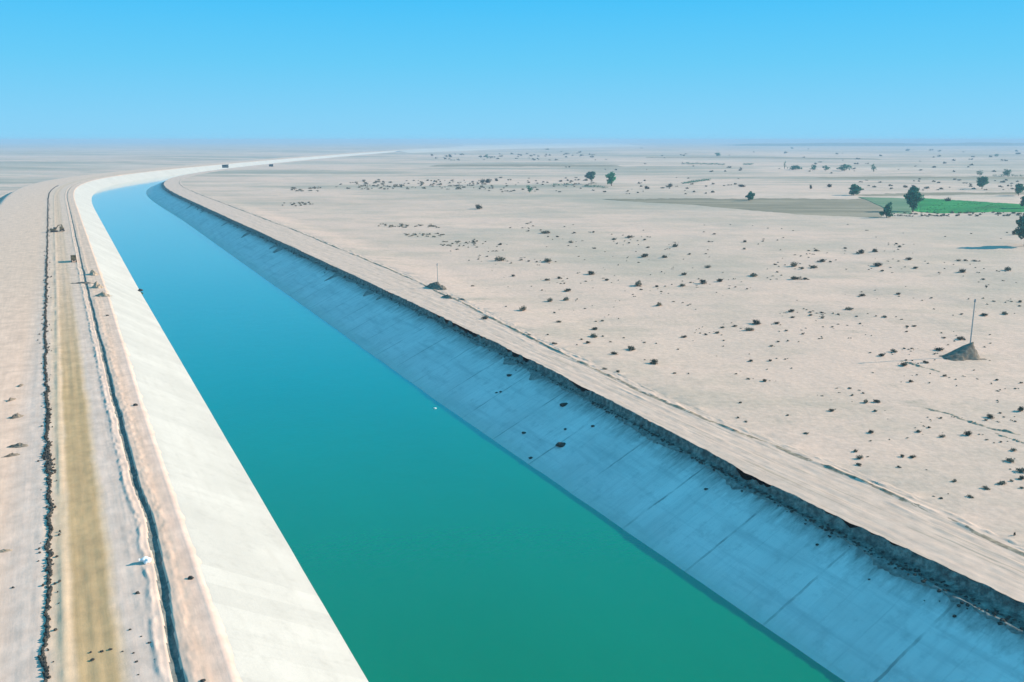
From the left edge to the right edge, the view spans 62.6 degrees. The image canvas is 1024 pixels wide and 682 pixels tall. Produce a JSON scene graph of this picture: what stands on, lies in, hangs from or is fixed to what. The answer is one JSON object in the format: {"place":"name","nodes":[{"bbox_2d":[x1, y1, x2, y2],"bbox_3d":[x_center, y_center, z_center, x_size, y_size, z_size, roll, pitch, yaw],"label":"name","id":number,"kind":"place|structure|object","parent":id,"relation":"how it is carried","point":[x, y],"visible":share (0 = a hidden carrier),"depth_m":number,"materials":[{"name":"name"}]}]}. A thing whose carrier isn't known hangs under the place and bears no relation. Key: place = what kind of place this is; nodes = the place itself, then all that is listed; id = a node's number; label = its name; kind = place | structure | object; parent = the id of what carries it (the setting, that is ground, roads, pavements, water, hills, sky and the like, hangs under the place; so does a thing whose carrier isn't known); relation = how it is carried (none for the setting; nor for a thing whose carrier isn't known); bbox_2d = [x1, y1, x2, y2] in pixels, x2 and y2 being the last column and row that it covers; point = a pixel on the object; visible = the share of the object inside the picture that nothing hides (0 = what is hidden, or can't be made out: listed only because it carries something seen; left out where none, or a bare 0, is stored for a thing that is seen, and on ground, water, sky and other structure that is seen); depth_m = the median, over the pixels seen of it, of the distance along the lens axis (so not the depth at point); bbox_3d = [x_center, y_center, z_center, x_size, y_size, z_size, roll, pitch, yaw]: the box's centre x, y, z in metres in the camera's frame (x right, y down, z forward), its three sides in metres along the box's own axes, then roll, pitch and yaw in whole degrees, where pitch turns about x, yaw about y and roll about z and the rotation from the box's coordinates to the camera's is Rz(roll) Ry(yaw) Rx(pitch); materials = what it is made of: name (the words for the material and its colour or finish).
{"place":"outdoors","nodes":[
{"label":"outdoors","id":0,"kind":"place"},
{"bbox_2d":[0,144,517,681],"bbox_3d":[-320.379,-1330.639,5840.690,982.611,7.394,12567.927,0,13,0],"label":"dirt road","id":1,"kind":"structure","parent":0,"point":[116,516],"depth_m":144.80,"materials":[{"name":"beige soil"}]},
{"bbox_2d":[0,549,11,552],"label":"earth heap","id":2,"kind":"object","parent":1,"relation":"on","point":[4,550],"visible":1,"depth_m":125.08,"materials":[{"name":"beige soil"}]},
{"bbox_2d":[1,453,19,457],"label":"earth heap","id":3,"kind":"object","parent":1,"relation":"on","point":[12,454],"visible":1,"depth_m":162.79,"materials":[{"name":"beige soil"}]},
{"bbox_2d":[8,413,23,418],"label":"earth heap","id":4,"kind":"object","parent":1,"relation":"on","point":[16,415],"visible":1,"depth_m":185.26,"materials":[{"name":"beige soil"}]},
{"bbox_2d":[8,443,27,447],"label":"earth heap","id":5,"kind":"object","parent":1,"relation":"on","point":[18,445],"visible":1,"depth_m":167.53,"materials":[{"name":"beige soil"}]},
{"bbox_2d":[37,185,60,681],"bbox_3d":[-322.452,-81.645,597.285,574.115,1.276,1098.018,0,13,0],"label":"earth windrow","id":6,"kind":"object","parent":1,"relation":"on","point":[46,455],"visible":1,"depth_m":146.96,"materials":[{"name":"soil"}]},
{"bbox_2d":[49,225,63,231],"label":"excavator","id":7,"kind":"object","parent":1,"relation":"on","point":[53,229],"visible":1,"depth_m":558.22,"materials":[{"name":"metal"}]},
{"bbox_2d":[70,255,76,261],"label":"truck","id":8,"kind":"object","parent":1,"relation":"on","point":[73,257],"visible":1,"depth_m":420.26,"materials":[{"name":"metal"}]},
{"bbox_2d":[70,282,93,283],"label":"earth heap","id":9,"kind":"object","parent":1,"relation":"on","point":[81,282],"visible":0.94,"depth_m":358.26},
{"bbox_2d":[89,270,98,275],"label":"earth heap","id":10,"kind":"object","parent":1,"relation":"on","point":[93,273],"visible":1,"depth_m":381.20,"materials":[{"name":"beige soil"}]},
{"bbox_2d":[91,281,102,287],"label":"earth heap","id":11,"kind":"object","parent":1,"relation":"on","point":[96,284],"visible":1,"depth_m":347.60,"materials":[{"name":"beige soil"}]},
{"bbox_2d":[95,291,110,296],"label":"earth heap","id":12,"kind":"object","parent":1,"relation":"on","point":[102,294],"visible":1,"depth_m":328.94,"materials":[{"name":"beige soil"}]},
{"bbox_2d":[139,556,151,563],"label":"plastic sack","id":13,"kind":"object","parent":1,"relation":"on","point":[145,559],"visible":1,"depth_m":121.36,"materials":[{"name":"white plastic"}]},
{"bbox_2d":[92,171,844,681],"bbox_3d":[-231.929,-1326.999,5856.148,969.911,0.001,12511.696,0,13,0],"label":"canal water","id":14,"kind":"structure","parent":0,"point":[428,537],"depth_m":158.75,"materials":[{"name":"teal liquid"}]},
{"bbox_2d":[0,140,1023,600],"bbox_3d":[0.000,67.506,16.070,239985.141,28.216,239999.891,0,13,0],"label":"desert ground","id":15,"kind":"structure","parent":0,"point":[840,356],"depth_m":531.23,"materials":[{"name":"beige sand"}]},
{"bbox_2d":[74,144,519,681],"bbox_3d":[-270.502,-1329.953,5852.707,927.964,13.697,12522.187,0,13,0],"label":"canal lining","id":16,"kind":"object","parent":15,"relation":"on","point":[278,622],"visible":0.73,"depth_m":148.50,"materials":[{"name":"concrete"}]},
{"bbox_2d":[495,256,504,260],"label":"shrub","id":17,"kind":"object","parent":15,"relation":"on","point":[499,258],"visible":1,"depth_m":425.51,"materials":[{"name":"plant"}]},
{"bbox_2d":[400,143,639,152],"bbox_3d":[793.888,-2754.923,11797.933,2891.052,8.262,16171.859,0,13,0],"label":"sand flat","id":18,"kind":"structure","parent":15,"relation":"attached to","point":[520,146],"depth_m":7691.65,"materials":[{"name":"beige sand"}]},
{"bbox_2d":[585,171,595,179],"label":"tree","id":19,"kind":"object","parent":15,"relation":"on","point":[590,175],"visible":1,"depth_m":1144.91,"materials":[{"name":"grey plant"}]},
{"bbox_2d":[605,171,615,185],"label":"tree","id":20,"kind":"object","parent":15,"relation":"on","point":[610,176],"visible":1,"depth_m":1114.79,"materials":[{"name":"green plant"}]},
{"bbox_2d":[634,280,641,285],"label":"shrub","id":21,"kind":"object","parent":15,"relation":"on","point":[638,283],"visible":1,"depth_m":353.12,"materials":[{"name":"plant"}]},
{"bbox_2d":[282,147,1023,472],"bbox_3d":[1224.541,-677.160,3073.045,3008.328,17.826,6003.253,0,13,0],"label":"desert scrub","id":22,"kind":"object","parent":15,"relation":"on","point":[490,180],"visible":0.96,"depth_m":1048.59,"materials":[{"name":"green plant"}]},
{"bbox_2d":[681,178,710,183],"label":"hedge","id":23,"kind":"object","parent":15,"relation":"on","point":[698,180],"visible":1,"depth_m":1213.88,"materials":[{"name":"green plant"}]},
{"bbox_2d":[699,279,707,283],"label":"shrub","id":24,"kind":"object","parent":15,"relation":"on","point":[701,281],"visible":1,"depth_m":358.48,"materials":[{"name":"plant"}]},
{"bbox_2d":[683,162,724,164],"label":"hedge","id":25,"kind":"object","parent":15,"relation":"on","point":[704,163],"visible":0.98,"depth_m":2084.12,"materials":[{"name":"green plant"}]},
{"bbox_2d":[787,165,801,169],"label":"tree","id":26,"kind":"object","parent":15,"relation":"on","point":[793,167],"visible":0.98,"depth_m":1705.81,"materials":[{"name":"green plant"}]},
{"bbox_2d":[836,164,851,170],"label":"tree","id":27,"kind":"object","parent":15,"relation":"on","point":[844,167],"visible":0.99,"depth_m":1655.61,"materials":[{"name":"green plant"}]},
{"bbox_2d":[879,202,892,217],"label":"tree","id":28,"kind":"object","parent":15,"relation":"on","point":[887,210],"visible":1,"depth_m":664.70,"materials":[{"name":"green plant"}]},
{"bbox_2d":[900,361,939,371],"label":"earth ridge","id":29,"kind":"structure","parent":15,"relation":"on","point":[917,365],"depth_m":227.63,"materials":[{"name":"beige soil"}]},
{"bbox_2d":[939,342,986,360],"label":"earth heap","id":30,"kind":"object","parent":15,"relation":"on","point":[966,352],"visible":1,"depth_m":235.64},
{"bbox_2d":[970,299,975,342],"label":"utility pole","id":31,"kind":"object","parent":30,"relation":"on","point":[972,321],"visible":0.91,"depth_m":236.30,"materials":[{"name":"metal"}]},
{"bbox_2d":[925,408,1020,434],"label":"earth ridge","id":32,"kind":"structure","parent":15,"relation":"on","point":[982,425],"depth_m":181.22,"materials":[{"name":"beige soil"}]},
{"bbox_2d":[976,176,988,186],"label":"tree","id":33,"kind":"object","parent":15,"relation":"on","point":[982,181],"visible":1,"depth_m":1043.44,"materials":[{"name":"green plant"}]},
{"bbox_2d":[1002,169,1010,175],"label":"tree","id":34,"kind":"object","parent":15,"relation":"on","point":[1006,172],"visible":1,"depth_m":1411.03,"materials":[{"name":"green plant"}]},
{"bbox_2d":[1014,213,1023,238],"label":"tree","id":35,"kind":"object","parent":15,"relation":"on","point":[1020,224],"visible":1,"depth_m":483.92,"materials":[{"name":"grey plant"}]},
{"bbox_2d":[1015,183,1023,195],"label":"tree","id":36,"kind":"object","parent":15,"relation":"on","point":[1019,188],"visible":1,"depth_m":914.30,"materials":[{"name":"green plant"}]},
{"bbox_2d":[0,0,1023,139],"label":"sky","id":37,"kind":"structure","parent":0,"point":[70,69],"materials":[{"name":"blue"}]},
{"bbox_2d":[432,164,621,166],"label":"fallow field","id":38,"kind":"structure","parent":0,"point":[499,165],"depth_m":1986.91,"materials":[{"name":"soil"}]},
{"bbox_2d":[161,158,1023,633],"bbox_3d":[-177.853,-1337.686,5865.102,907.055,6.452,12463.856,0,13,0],"label":"soil bank","id":39,"kind":"structure","parent":0,"point":[989,598],"depth_m":147.45,"materials":[{"name":"brown soil"}]},
{"bbox_2d":[146,182,1023,681],"bbox_3d":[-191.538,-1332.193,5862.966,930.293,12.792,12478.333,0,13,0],"label":"canal lining","id":40,"kind":"object","parent":39,"relation":"on","point":[844,610],"visible":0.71,"depth_m":153.55,"materials":[{"name":"concrete"}]},
{"bbox_2d":[555,442,565,446],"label":"soil clod","id":41,"kind":"object","parent":40,"relation":"on","point":[560,444],"visible":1,"depth_m":187.91,"materials":[{"name":"soil"}]},
{"bbox_2d":[169,191,1023,629],"bbox_3d":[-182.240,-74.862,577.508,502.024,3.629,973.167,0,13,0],"label":"soil rubble","id":42,"kind":"object","parent":39,"relation":"on","point":[995,613],"visible":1,"depth_m":142.92,"materials":[{"name":"soil"}]},
{"bbox_2d":[164,152,1023,602],"bbox_3d":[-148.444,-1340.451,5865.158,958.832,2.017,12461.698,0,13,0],"label":"dirt road","id":43,"kind":"structure","parent":0,"point":[806,446],"depth_m":184.10,"materials":[{"name":"beige soil"}]},
{"bbox_2d":[425,282,446,289],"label":"earth heap","id":44,"kind":"object","parent":43,"relation":"on","point":[436,285],"visible":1,"depth_m":339.51,"materials":[{"name":"beige soil"}]},
{"bbox_2d":[442,294,452,298],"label":"earth heap","id":45,"kind":"object","parent":43,"relation":"on","point":[447,296],"visible":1,"depth_m":319.69,"materials":[{"name":"beige soil"}]},
{"bbox_2d":[649,358,657,364],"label":"shrub","id":46,"kind":"object","parent":43,"relation":"on","point":[654,361],"visible":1,"depth_m":227.64,"materials":[{"name":"green plant"}]},
{"bbox_2d":[605,198,883,217],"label":"ploughed field","id":47,"kind":"structure","parent":0,"point":[842,207],"depth_m":790.67,"materials":[{"name":"soil"}]},
{"bbox_2d":[745,191,754,199],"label":"tree","id":48,"kind":"object","parent":47,"relation":"on","point":[750,195],"visible":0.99,"depth_m":841.23,"materials":[{"name":"green plant"}]},
{"bbox_2d":[646,157,880,159],"bbox_3d":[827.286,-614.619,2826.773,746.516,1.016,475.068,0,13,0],"label":"fallow field","id":49,"kind":"structure","parent":0,"point":[767,157],"depth_m":2885.08,"materials":[{"name":"soil"}]},
{"bbox_2d":[728,142,1023,145],"bbox_3d":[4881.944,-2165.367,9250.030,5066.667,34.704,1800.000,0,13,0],"label":"ridge","id":50,"kind":"structure","parent":0,"point":[901,144],"depth_m":8710.45,"materials":[{"name":"beige sand"}]},
{"bbox_2d":[859,197,911,213],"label":"crop field","id":51,"kind":"structure","parent":0,"point":[900,205],"depth_m":802.69,"materials":[{"name":"green plant"}]},
{"bbox_2d":[903,186,924,211],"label":"tree","id":52,"kind":"object","parent":51,"relation":"on","point":[913,196],"visible":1,"depth_m":712.97,"materials":[{"name":"green plant"}]},
{"bbox_2d":[817,176,1023,178],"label":"fallow field","id":53,"kind":"structure","parent":0,"point":[900,177],"depth_m":1357.36,"materials":[{"name":"soil"}]},
{"bbox_2d":[856,192,1023,195],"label":"ploughed field","id":54,"kind":"structure","parent":0,"point":[958,193],"depth_m":942.92,"materials":[{"name":"soil"}]},
{"bbox_2d":[849,184,863,194],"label":"tree","id":55,"kind":"object","parent":54,"relation":"on","point":[855,189],"visible":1,"depth_m":929.71,"materials":[{"name":"green plant"}]},
{"bbox_2d":[911,198,1023,213],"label":"crop field","id":56,"kind":"structure","parent":0,"point":[925,205],"depth_m":759.02,"materials":[{"name":"green plant"}]},
{"bbox_2d":[1019,196,1023,205],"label":"tree","id":57,"kind":"object","parent":56,"relation":"on","point":[1022,202],"visible":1,"depth_m":740.88,"materials":[{"name":"green plant"}]},
{"bbox_2d":[995,433,1023,443],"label":"earth ridge","id":58,"kind":"structure","parent":0,"point":[1009,438],"depth_m":172.31,"materials":[{"name":"beige soil"}]}
]}

